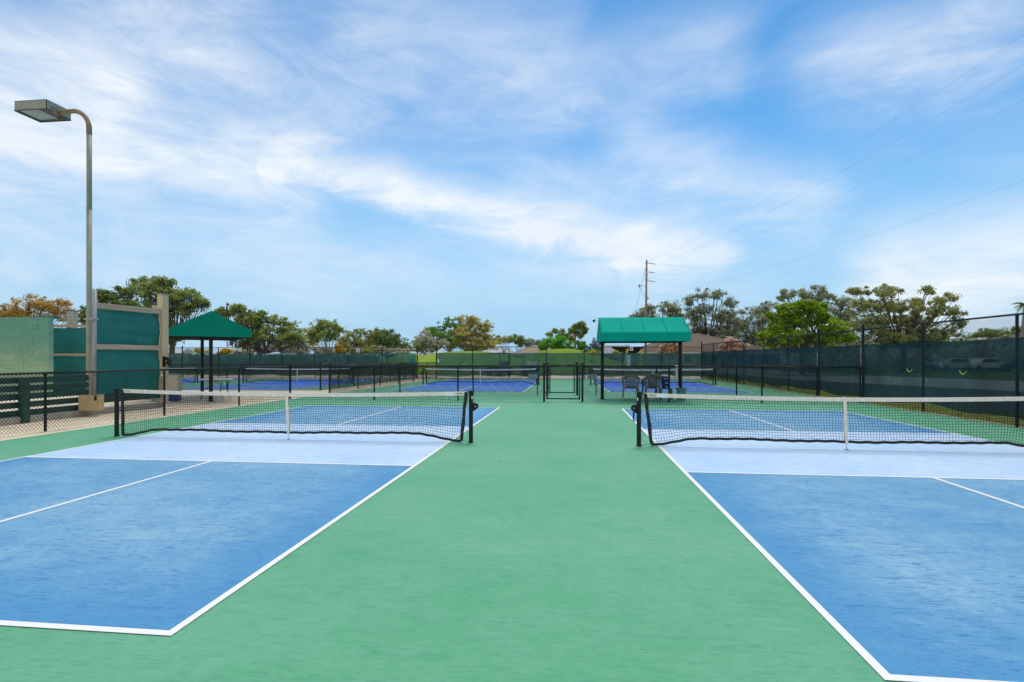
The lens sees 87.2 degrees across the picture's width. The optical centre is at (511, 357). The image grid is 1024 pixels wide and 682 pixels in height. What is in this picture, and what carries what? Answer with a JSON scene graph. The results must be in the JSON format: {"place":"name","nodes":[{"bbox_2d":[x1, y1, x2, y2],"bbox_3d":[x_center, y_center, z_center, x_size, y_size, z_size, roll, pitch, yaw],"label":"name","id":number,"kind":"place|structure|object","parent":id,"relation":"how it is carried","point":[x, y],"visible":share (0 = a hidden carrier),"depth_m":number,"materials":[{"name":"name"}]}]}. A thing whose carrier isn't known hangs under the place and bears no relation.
{"place":"outdoors","nodes":[
{"label":"outdoors","id":0,"kind":"place"},
{"bbox_2d":[175,348,192,353],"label":"white shed","id":1,"kind":"structure","parent":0,"point":[177,350],"depth_m":69.68,"materials":[{"name":"metal"}]},
{"bbox_2d":[0,378,427,440],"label":"concrete apron","id":2,"kind":"object","parent":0,"point":[32,432],"visible":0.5,"depth_m":14.88,"materials":[{"name":"beige concrete"}]},
{"bbox_2d":[0,316,57,393],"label":"block wall","id":3,"kind":"structure","parent":2,"relation":"on","point":[26,344],"depth_m":22.00,"materials":[{"name":"green paint"}]},
{"bbox_2d":[53,319,85,391],"bbox_3d":[-19.763,-0.094,23.990,1.844,3.222,0.220,0,0,0],"label":"shade screen","id":4,"kind":"object","parent":2,"relation":"on","point":[69,347],"visible":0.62,"depth_m":23.94,"materials":[{"name":"teal fabric"}]},
{"bbox_2d":[67,310,77,327],"bbox_3d":[-21.249,-0.412,26.000,0.336,3.833,0.336,0,0,-5],"label":"wooden post","id":5,"kind":"object","parent":2,"relation":"on","point":[72,315],"visible":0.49,"depth_m":25.88,"materials":[{"name":"beige"}]},
{"bbox_2d":[0,402,162,425],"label":"kerb","id":6,"kind":"structure","parent":2,"relation":"on","point":[78,414],"depth_m":13.55,"materials":[{"name":"grey concrete"}]},
{"bbox_2d":[0,373,91,422],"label":"plank fence","id":7,"kind":"object","parent":6,"relation":"on","point":[50,401],"visible":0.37,"depth_m":12.85,"materials":[{"name":"green paint"}]},
{"bbox_2d":[14,99,91,370],"bbox_3d":[-12.122,-2.623,14.391,1.883,8.255,0.720,0,0,6],"label":"lamp post","id":8,"kind":"object","parent":6,"relation":"on","point":[43,110],"visible":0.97,"depth_m":14.27,"materials":[{"name":"metal"}]},
{"bbox_2d":[78,394,103,410],"bbox_3d":[-10.918,1.164,13.968,0.448,0.400,0.312,0,0,-16],"label":"concrete footing","id":9,"kind":"object","parent":6,"relation":"on","point":[87,400],"visible":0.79,"depth_m":13.84,"materials":[{"name":"beige concrete"}]},
{"bbox_2d":[84,290,98,394],"bbox_3d":[-10.857,-0.191,13.886,0.280,3.111,0.170,0,0,6],"label":"steel pole","id":10,"kind":"object","parent":9,"relation":"in","point":[94,318],"visible":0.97,"depth_m":13.86,"materials":[{"name":"grey metal"}]},
{"bbox_2d":[96,293,168,402],"bbox_3d":[-10.909,-0.281,15.483,0.235,3.330,2.225,0,0,14],"label":"shade screen","id":11,"kind":"object","parent":6,"relation":"on","point":[131,337],"visible":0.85,"depth_m":15.45,"materials":[{"name":"teal fabric"}]},
{"bbox_2d":[162,356,170,366],"bbox_3d":[-10.511,0.114,16.390,0.170,0.320,0.164,0,0,0],"label":"dispenser box","id":12,"kind":"object","parent":11,"relation":"attached to","point":[166,361],"visible":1,"depth_m":16.31,"materials":[{"name":"black paint"}]},
{"bbox_2d":[0,362,290,434],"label":"chain link fence","id":13,"kind":"object","parent":2,"relation":"on","point":[45,396],"visible":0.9,"depth_m":12.53,"materials":[{"name":"black metal"}]},
{"bbox_2d":[169,373,181,400],"bbox_3d":[-11.599,1.012,18.500,0.360,0.943,0.360,0,0,-11],"label":"rubbish bin","id":14,"kind":"object","parent":2,"relation":"on","point":[175,385],"visible":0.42,"depth_m":18.35,"materials":[{"name":"beige plastic"}]},
{"bbox_2d":[169,311,251,401],"bbox_3d":[-11.482,-0.050,20.197,2.507,3.109,4.556,0,0,-34],"label":"shade canopy","id":15,"kind":"object","parent":2,"relation":"on","point":[210,326],"visible":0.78,"depth_m":18.47,"materials":[{"name":"green fabric"}]},
{"bbox_2d":[199,378,232,397],"bbox_3d":[-10.572,1.126,19.200,0.920,0.764,0.620,0,0,0],"label":"folding table","id":16,"kind":"object","parent":2,"relation":"on","point":[223,379],"visible":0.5,"depth_m":19.19,"materials":[{"name":"white plastic"}]},
{"bbox_2d":[169,364,319,388],"bbox_3d":[-15.389,0.893,25.674,13.082,1.223,0.099,0,0,7],"label":"chain link fence","id":17,"kind":"object","parent":2,"relation":"on","point":[227,372],"visible":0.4,"depth_m":25.29,"materials":[{"name":"black metal"}]},
{"bbox_2d":[169,345,417,378],"bbox_3d":[-22.752,0.300,40.433,32.184,2.408,0.240,0,0,7],"label":"chain link fence","id":18,"kind":"object","parent":2,"relation":"on","point":[348,357],"visible":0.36,"depth_m":39.68,"materials":[{"name":"black metal"}]},
{"bbox_2d":[319,361,416,389],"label":"chain link fence","id":19,"kind":"object","parent":2,"relation":"on","point":[357,374],"visible":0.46,"depth_m":28.48,"materials":[{"name":"black metal"}]},
{"bbox_2d":[331,362,436,391],"bbox_3d":[-6.534,0.903,30.340,0.144,1.203,15.782,0,0,8],"label":"chain link fence","id":20,"kind":"object","parent":2,"relation":"on","point":[413,373],"visible":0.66,"depth_m":28.31,"materials":[{"name":"black metal"}]},
{"bbox_2d":[182,378,406,389],"bbox_3d":[-25.656,1.506,33.633,35.850,0.001,13.400,0,0,6],"label":"court surface","id":21,"kind":"object","parent":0,"point":[185,384],"visible":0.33,"depth_m":31.37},
{"bbox_2d":[187,385,326,389],"bbox_3d":[-13.139,1.502,27.449,6.056,0.001,4.552,0,0,6],"label":"playing area","id":22,"kind":"object","parent":21,"relation":"on","point":[292,386],"visible":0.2,"depth_m":27.08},
{"bbox_2d":[236,381,350,384],"bbox_3d":[-12.650,1.500,31.832,6.056,0.001,4.268,0,0,6],"label":"non volley zone","id":23,"kind":"object","parent":21,"relation":"on","point":[298,383],"visible":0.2,"depth_m":31.25,"materials":[{"name":"blue paint"}]},
{"bbox_2d":[241,368,352,382],"bbox_3d":[-12.705,1.042,31.661,6.920,0.924,0.142,0,0,6],"label":"pickleball net","id":24,"kind":"object","parent":21,"relation":"on","point":[285,373],"visible":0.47,"depth_m":31.77,"materials":[{"name":"black fabric"}]},
{"bbox_2d":[170,374,703,378],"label":"cart path","id":25,"kind":"structure","parent":0,"point":[265,376],"depth_m":41.02,"materials":[{"name":"concrete"}]},
{"bbox_2d":[181,371,716,378],"bbox_3d":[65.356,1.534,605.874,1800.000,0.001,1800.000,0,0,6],"label":"ground","id":26,"kind":"structure","parent":0,"point":[419,378],"depth_m":39.62,"materials":[{"name":"concrete"}]},
{"bbox_2d":[0,293,82,327],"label":"autumn tree","id":27,"kind":"object","parent":26,"relation":"on","point":[39,306],"visible":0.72,"depth_m":59.71,"materials":[{"name":"orange plant"}]},
{"bbox_2d":[65,303,85,327],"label":"oak","id":28,"kind":"object","parent":26,"relation":"on","point":[82,314],"visible":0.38,"depth_m":65.89,"materials":[{"name":"green plant"}]},
{"bbox_2d":[93,284,150,306],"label":"live oak","id":29,"kind":"object","parent":26,"relation":"on","point":[106,296],"visible":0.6,"depth_m":55.39,"materials":[{"name":"green plant"}]},
{"bbox_2d":[126,275,211,353],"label":"live oak","id":30,"kind":"object","parent":26,"relation":"on","point":[144,288],"visible":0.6,"depth_m":52.44,"materials":[{"name":"green plant"}]},
{"bbox_2d":[213,299,306,353],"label":"live oak","id":31,"kind":"object","parent":26,"relation":"on","point":[283,331],"visible":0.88,"depth_m":49.55,"materials":[{"name":"green plant"}]},
{"bbox_2d":[266,343,305,352],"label":"bush","id":32,"kind":"object","parent":26,"relation":"on","point":[287,350],"visible":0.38,"depth_m":59.51,"materials":[{"name":"green plant"}]},
{"bbox_2d":[292,343,323,353],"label":"bush","id":33,"kind":"object","parent":26,"relation":"on","point":[312,349],"visible":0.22,"depth_m":61.88,"materials":[{"name":"green plant"}]},
{"bbox_2d":[301,327,317,353],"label":"thin tree","id":34,"kind":"object","parent":26,"relation":"on","point":[311,342],"visible":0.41,"depth_m":65.78,"materials":[{"name":"green plant"}]},
{"bbox_2d":[306,318,344,352],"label":"round tree","id":35,"kind":"object","parent":26,"relation":"on","point":[324,330],"visible":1,"depth_m":59.42,"materials":[{"name":"green plant"}]},
{"bbox_2d":[334,343,345,352],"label":"bush","id":36,"kind":"object","parent":26,"relation":"on","point":[338,350],"visible":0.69,"depth_m":62.62,"materials":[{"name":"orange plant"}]},
{"bbox_2d":[341,345,376,352],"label":"bush","id":37,"kind":"object","parent":26,"relation":"on","point":[366,350],"visible":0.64,"depth_m":61.25,"materials":[{"name":"green plant"}]},
{"bbox_2d":[333,326,386,348],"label":"scrub tree","id":38,"kind":"object","parent":26,"relation":"on","point":[347,341],"visible":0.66,"depth_m":65.90,"materials":[{"name":"green plant"}]},
{"bbox_2d":[372,346,414,353],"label":"bush","id":39,"kind":"object","parent":26,"relation":"on","point":[404,350],"visible":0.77,"depth_m":62.42,"materials":[{"name":"green plant"}]},
{"bbox_2d":[410,329,449,354],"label":"grey brown tree","id":40,"kind":"object","parent":26,"relation":"on","point":[424,345],"visible":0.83,"depth_m":81.36,"materials":[{"name":"white plant"}]},
{"bbox_2d":[423,316,462,351],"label":"budding tree","id":41,"kind":"object","parent":26,"relation":"on","point":[439,332],"visible":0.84,"depth_m":83.80,"materials":[{"name":"green plant"}]},
{"bbox_2d":[444,314,501,350],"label":"amber tree","id":42,"kind":"object","parent":26,"relation":"on","point":[479,341],"visible":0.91,"depth_m":85.09,"materials":[{"name":"green plant"}]},
{"bbox_2d":[483,346,513,352],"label":"house","id":43,"kind":"structure","parent":26,"relation":"on","point":[501,351],"depth_m":136.08,"materials":[{"name":"metal"}]},
{"bbox_2d":[495,334,513,352],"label":"distant tree","id":44,"kind":"object","parent":26,"relation":"on","point":[507,339],"visible":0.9,"depth_m":134.15,"materials":[{"name":"green plant"}]},
{"bbox_2d":[513,333,531,350],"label":"distant tree","id":45,"kind":"object","parent":26,"relation":"on","point":[517,339],"visible":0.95,"depth_m":134.36,"materials":[{"name":"green plant"}]},
{"bbox_2d":[514,345,549,352],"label":"house","id":46,"kind":"structure","parent":26,"relation":"on","point":[529,349],"depth_m":121.68,"materials":[{"name":"beige"}]},
{"bbox_2d":[526,338,544,346],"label":"silvery shrub","id":47,"kind":"object","parent":26,"relation":"on","point":[533,343],"visible":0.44,"depth_m":127.50,"materials":[{"name":"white plant"}]},
{"bbox_2d":[538,335,573,350],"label":"leafy tree","id":48,"kind":"object","parent":26,"relation":"on","point":[556,342],"visible":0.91,"depth_m":97.33,"materials":[{"name":"green plant"}]},
{"bbox_2d":[545,328,573,341],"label":"airy tree","id":49,"kind":"object","parent":26,"relation":"on","point":[562,333],"visible":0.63,"depth_m":111.62,"materials":[{"name":"green plant"}]},
{"bbox_2d":[568,320,589,346],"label":"pine tree","id":50,"kind":"object","parent":26,"relation":"on","point":[581,326],"visible":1,"depth_m":101.62,"materials":[{"name":"green plant"}]},
{"bbox_2d":[574,340,587,349],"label":"slim tree","id":51,"kind":"object","parent":26,"relation":"on","point":[581,345],"visible":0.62,"depth_m":91.75,"materials":[{"name":"green plant"}]},
{"bbox_2d":[583,337,604,350],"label":"feathery tree","id":52,"kind":"object","parent":26,"relation":"on","point":[594,344],"visible":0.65,"depth_m":87.48,"materials":[{"name":"green plant"}]},
{"bbox_2d":[611,346,643,352],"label":"porch awning","id":53,"kind":"object","parent":26,"relation":"on","point":[618,348],"visible":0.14,"depth_m":83.18,"materials":[{"name":"black fabric"}]},
{"bbox_2d":[638,260,654,352],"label":"utility pole","id":54,"kind":"object","parent":26,"relation":"on","point":[646,299],"visible":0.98,"depth_m":71.89,"materials":[{"name":"brown wood"}]},
{"bbox_2d":[628,299,687,318],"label":"mossy oak","id":55,"kind":"object","parent":26,"relation":"on","point":[673,309],"visible":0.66,"depth_m":111.64,"materials":[{"name":"green plant"}]},
{"bbox_2d":[657,343,677,352],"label":"dry tree","id":56,"kind":"object","parent":26,"relation":"on","point":[666,347],"visible":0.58,"depth_m":81.52,"materials":[{"name":"brown plant"}]},
{"bbox_2d":[637,333,768,352],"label":"house","id":57,"kind":"structure","parent":26,"relation":"on","point":[696,341],"depth_m":95.50,"materials":[{"name":"brown"}]},
{"bbox_2d":[681,286,745,339],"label":"mossy oak","id":58,"kind":"object","parent":26,"relation":"on","point":[722,316],"visible":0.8,"depth_m":115.39,"materials":[{"name":"green plant"}]},
{"bbox_2d":[717,336,749,350],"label":"dry tree","id":59,"kind":"object","parent":26,"relation":"on","point":[729,339],"visible":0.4,"depth_m":77.64,"materials":[{"name":"plant"}]},
{"bbox_2d":[721,301,789,346],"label":"mossy oak","id":60,"kind":"object","parent":26,"relation":"on","point":[761,310],"visible":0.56,"depth_m":117.26,"materials":[{"name":"green plant"}]},
{"bbox_2d":[755,298,857,352],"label":"bright tree","id":61,"kind":"object","parent":26,"relation":"on","point":[786,322],"visible":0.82,"depth_m":47.61,"materials":[{"name":"green plant"}]},
{"bbox_2d":[776,284,862,344],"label":"live oak","id":62,"kind":"object","parent":26,"relation":"on","point":[822,294],"visible":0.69,"depth_m":71.52,"materials":[{"name":"green plant"}]},
{"bbox_2d":[703,378,1023,426],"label":"grass","id":63,"kind":"structure","parent":26,"relation":"on","point":[926,404],"depth_m":15.45,"materials":[{"name":"green plant"}]},
{"bbox_2d":[841,283,969,343],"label":"live oak","id":64,"kind":"object","parent":26,"relation":"on","point":[888,307],"visible":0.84,"depth_m":57.68,"materials":[{"name":"green plant"}]},
{"bbox_2d":[959,328,1003,340],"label":"oak","id":65,"kind":"object","parent":26,"relation":"on","point":[983,334],"visible":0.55,"depth_m":77.58,"materials":[{"name":"green plant"}]},
{"bbox_2d":[987,326,1023,337],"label":"oak","id":66,"kind":"object","parent":26,"relation":"on","point":[1007,335],"visible":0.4,"depth_m":77.30,"materials":[{"name":"green plant"}]},
{"bbox_2d":[1011,302,1023,336],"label":"palm tree","id":67,"kind":"object","parent":26,"relation":"on","point":[1021,305],"visible":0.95,"depth_m":58.01,"materials":[{"name":"green plant"}]},
{"label":"mulch strip","id":68,"kind":"structure","parent":26,"relation":"on","visible":0},
{"bbox_2d":[707,379,1023,427],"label":"edging strip","id":69,"kind":"object","parent":68,"relation":"on","point":[916,411],"visible":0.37,"depth_m":14.40,"materials":[{"name":"concrete"}]},
{"bbox_2d":[416,351,491,373],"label":"hill","id":70,"kind":"structure","parent":0,"point":[428,358],"depth_m":58.26,"materials":[{"name":"green plant"}]},
{"bbox_2d":[0,379,1023,681],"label":"court surface","id":71,"kind":"object","parent":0,"point":[570,537],"visible":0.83,"depth_m":3.54,"materials":[{"name":"green paint"}]},
{"bbox_2d":[0,457,410,629],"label":"playing area","id":72,"kind":"object","parent":71,"relation":"on","point":[170,551],"visible":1,"depth_m":4.76,"materials":[{"name":"blue paint"}]},
{"bbox_2d":[0,405,499,635],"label":"court markings","id":73,"kind":"object","parent":71,"relation":"on","point":[179,626],"visible":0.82,"depth_m":3.94,"materials":[{"name":"white paint"}]},
{"bbox_2d":[32,423,468,465],"bbox_3d":[-4.125,1.500,9.903,6.056,0.001,4.268,0,0,6],"label":"non volley zone","id":74,"kind":"object","parent":71,"relation":"on","point":[389,449],"visible":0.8,"depth_m":9.09,"materials":[{"name":"blue paint"}]},
{"bbox_2d":[114,388,478,442],"bbox_3d":[-4.097,1.052,9.897,7.050,0.944,0.095,0,0,6],"label":"pickleball net","id":75,"kind":"object","parent":71,"relation":"on","point":[472,405],"visible":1,"depth_m":9.89,"materials":[{"name":"black fabric"}]},
{"bbox_2d":[215,406,497,426],"bbox_3d":[-3.636,1.502,14.286,6.056,0.001,4.552,0,0,6],"label":"playing area","id":76,"kind":"object","parent":71,"relation":"on","point":[479,413],"visible":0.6,"depth_m":13.73,"materials":[{"name":"blue paint"}]},
{"bbox_2d":[289,362,544,401],"bbox_3d":[-3.507,0.830,19.065,9.385,1.348,0.103,0,0,8],"label":"chain link fence","id":77,"kind":"object","parent":71,"relation":"on","point":[307,384],"visible":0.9,"depth_m":18.97,"materials":[{"name":"black metal"}]},
{"bbox_2d":[545,364,581,399],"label":"fence gate","id":78,"kind":"structure","parent":77,"relation":"attached to","point":[546,392],"depth_m":18.39,"materials":[{"name":"black metal"}]},
{"bbox_2d":[329,361,547,394],"bbox_3d":[-3.105,0.830,22.047,9.147,1.348,0.120,0,0,5],"label":"chain link fence","id":79,"kind":"object","parent":71,"relation":"on","point":[472,384],"visible":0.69,"depth_m":22.00,"materials":[{"name":"black metal"}]},
{"bbox_2d":[548,363,576,392],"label":"fence gate","id":80,"kind":"structure","parent":79,"relation":"attached to","point":[550,381],"depth_m":21.61,"materials":[{"name":"black metal"}]},
{"bbox_2d":[397,386,528,391],"bbox_3d":[-2.256,1.502,26.236,6.056,0.001,4.552,0,0,6],"label":"playing area","id":81,"kind":"object","parent":71,"relation":"on","point":[443,388],"depth_m":26.20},
{"bbox_2d":[420,382,534,385],"bbox_3d":[-1.768,1.500,30.619,6.056,0.001,4.268,0,0,6],"label":"non volley zone","id":82,"kind":"object","parent":71,"relation":"on","point":[476,383],"visible":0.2,"depth_m":30.09,"materials":[{"name":"blue paint"}]},
{"bbox_2d":[421,368,539,384],"bbox_3d":[-1.830,1.042,30.197,6.760,0.924,0.142,0,0,6],"label":"pickleball net","id":83,"kind":"object","parent":71,"relation":"on","point":[505,371],"visible":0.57,"depth_m":30.20,"materials":[{"name":"black fabric"}]},
{"bbox_2d":[448,379,535,382],"bbox_3d":[-1.279,1.502,35.002,6.056,0.001,4.552,0,0,6],"label":"playing area","id":84,"kind":"object","parent":71,"relation":"on","point":[500,380],"visible":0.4,"depth_m":35.38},
{"bbox_2d":[436,345,700,377],"bbox_3d":[4.137,0.290,38.215,19.099,2.428,0.498,0,0,-2],"label":"chain link fence","id":85,"kind":"object","parent":71,"relation":"on","point":[668,358],"visible":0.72,"depth_m":38.28,"materials":[{"name":"black metal"}]},
{"bbox_2d":[625,355,630,365],"bbox_3d":[8.091,0.204,37.398,0.400,0.840,0.018,0,0,4],"label":"notice board","id":86,"kind":"object","parent":85,"relation":"attached to","point":[627,360],"visible":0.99,"depth_m":37.39,"materials":[{"name":"white paper"}]},
{"bbox_2d":[622,376,637,398],"bbox_3d":[4.341,1.084,19.717,0.652,0.840,0.627,0,0,9],"label":"plastic chair","id":87,"kind":"object","parent":71,"relation":"on","point":[630,387],"visible":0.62,"depth_m":19.50,"materials":[{"name":"grey plastic"}]},
{"bbox_2d":[622,375,639,397],"bbox_3d":[4.342,1.029,19.682,0.652,0.840,0.627,0,0,9],"label":"plastic chair","id":88,"kind":"object","parent":71,"relation":"on","point":[637,384],"visible":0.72,"depth_m":19.44,"materials":[{"name":"grey plastic"}]},
{"bbox_2d":[597,317,690,398],"bbox_3d":[4.633,0.025,19.373,2.986,2.959,2.457,0,0,6],"label":"shade canopy","id":89,"kind":"object","parent":71,"relation":"on","point":[646,330],"visible":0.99,"depth_m":18.69,"materials":[{"name":"teal fabric"}]},
{"bbox_2d":[641,375,659,397],"bbox_3d":[5.093,1.034,19.679,0.652,0.840,0.627,0,0,-3],"label":"plastic chair","id":90,"kind":"object","parent":71,"relation":"on","point":[651,381],"visible":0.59,"depth_m":19.45,"materials":[{"name":"grey plastic"}]},
{"bbox_2d":[641,373,661,395],"bbox_3d":[5.095,0.984,19.644,0.652,0.840,0.627,0,0,-3],"label":"plastic chair","id":91,"kind":"object","parent":90,"relation":"on","point":[648,376],"visible":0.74,"depth_m":19.42,"materials":[{"name":"grey plastic"}]},
{"bbox_2d":[588,368,715,384],"bbox_3d":[7.685,1.042,29.530,6.950,0.924,0.142,0,0,3],"label":"pickleball net","id":92,"kind":"object","parent":71,"relation":"on","point":[658,370],"visible":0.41,"depth_m":29.53,"materials":[{"name":"black fabric"}]},
{"bbox_2d":[597,383,716,386],"bbox_3d":[7.821,1.500,29.802,6.181,0.001,4.448,0,0,6],"label":"non volley zone","id":93,"kind":"object","parent":71,"relation":"on","point":[676,385],"depth_m":29.01,"materials":[{"name":"blue paint"}]},
{"bbox_2d":[604,387,750,392],"bbox_3d":[7.464,1.502,25.407,6.190,0.001,4.732,0,0,6],"label":"playing area","id":94,"kind":"object","parent":71,"relation":"on","point":[714,389],"visible":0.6,"depth_m":25.38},
{"bbox_2d":[576,362,817,395],"bbox_3d":[7.294,0.830,21.399,9.463,1.348,0.161,0,0,2],"label":"chain link fence","id":95,"kind":"object","parent":71,"relation":"on","point":[795,384],"visible":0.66,"depth_m":21.36,"materials":[{"name":"black metal"}]},
{"bbox_2d":[581,362,860,402],"bbox_3d":[6.995,0.830,18.079,9.294,1.348,0.177,0,0,3],"label":"chain link fence","id":96,"kind":"object","parent":71,"relation":"on","point":[723,367],"visible":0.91,"depth_m":18.01,"materials":[{"name":"black metal"}]},
{"bbox_2d":[624,409,951,433],"bbox_3d":[5.994,1.502,13.212,6.056,0.001,4.552,0,0,6],"label":"playing area","id":97,"kind":"object","parent":71,"relation":"on","point":[658,413],"visible":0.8,"depth_m":12.66,"materials":[{"name":"blue paint"}]},
{"bbox_2d":[622,409,1023,681],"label":"court markings","id":98,"kind":"object","parent":71,"relation":"on","point":[858,648],"visible":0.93,"depth_m":3.62,"materials":[{"name":"white paint"}]},
{"bbox_2d":[631,392,1023,449],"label":"pickleball net","id":99,"kind":"object","parent":71,"relation":"on","point":[635,408],"visible":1,"depth_m":8.81,"materials":[{"name":"black fabric"}]},
{"bbox_2d":[644,429,1023,479],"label":"non volley zone","id":100,"kind":"object","parent":71,"relation":"on","point":[960,461],"visible":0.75,"depth_m":8.25,"materials":[{"name":"blue paint"}]},
{"bbox_2d":[687,472,1023,681],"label":"playing area","id":101,"kind":"object","parent":71,"relation":"on","point":[908,576],"visible":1,"depth_m":4.06,"materials":[{"name":"blue paint"}]},
{"bbox_2d":[701,313,1023,426],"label":"chain link fence","id":102,"kind":"object","parent":71,"relation":"on","point":[989,367],"visible":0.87,"depth_m":15.34,"materials":[{"name":"black metal"}]},
{"bbox_2d":[0,0,1023,353],"label":"sky","id":103,"kind":"structure","parent":0,"point":[406,167],"materials":[{"name":"blue"}]},
{"bbox_2d":[534,349,585,352],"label":"hill","id":104,"kind":"structure","parent":0,"point":[562,350],"depth_m":77.48,"materials":[{"name":"green plant"}]},
{"bbox_2d":[600,344,631,352],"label":"house","id":105,"kind":"structure","parent":0,"point":[610,349],"depth_m":110.06,"materials":[{"name":"grey"}]},
{"bbox_2d":[658,388,672,399],"bbox_3d":[5.567,1.305,19.509,0.452,0.402,0.408,0,0,6],"label":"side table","id":106,"kind":"object","parent":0,"point":[666,388],"visible":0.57,"depth_m":19.34,"materials":[{"name":"black plastic"}]},
{"bbox_2d":[661,375,670,387],"bbox_3d":[5.565,0.858,19.487,0.320,0.492,0.320,0,0,-39],"label":"drinks cooler","id":107,"kind":"object","parent":106,"relation":"on","point":[664,377],"visible":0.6,"depth_m":19.36,"materials":[{"name":"blue plastic"}]},
{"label":"hill","id":108,"kind":"structure","parent":0,"visible":0},
{"bbox_2d":[366,328,416,353],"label":"scrub tree","id":109,"kind":"object","parent":108,"relation":"on","point":[387,338],"visible":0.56,"depth_m":67.43,"materials":[{"name":"green plant"}]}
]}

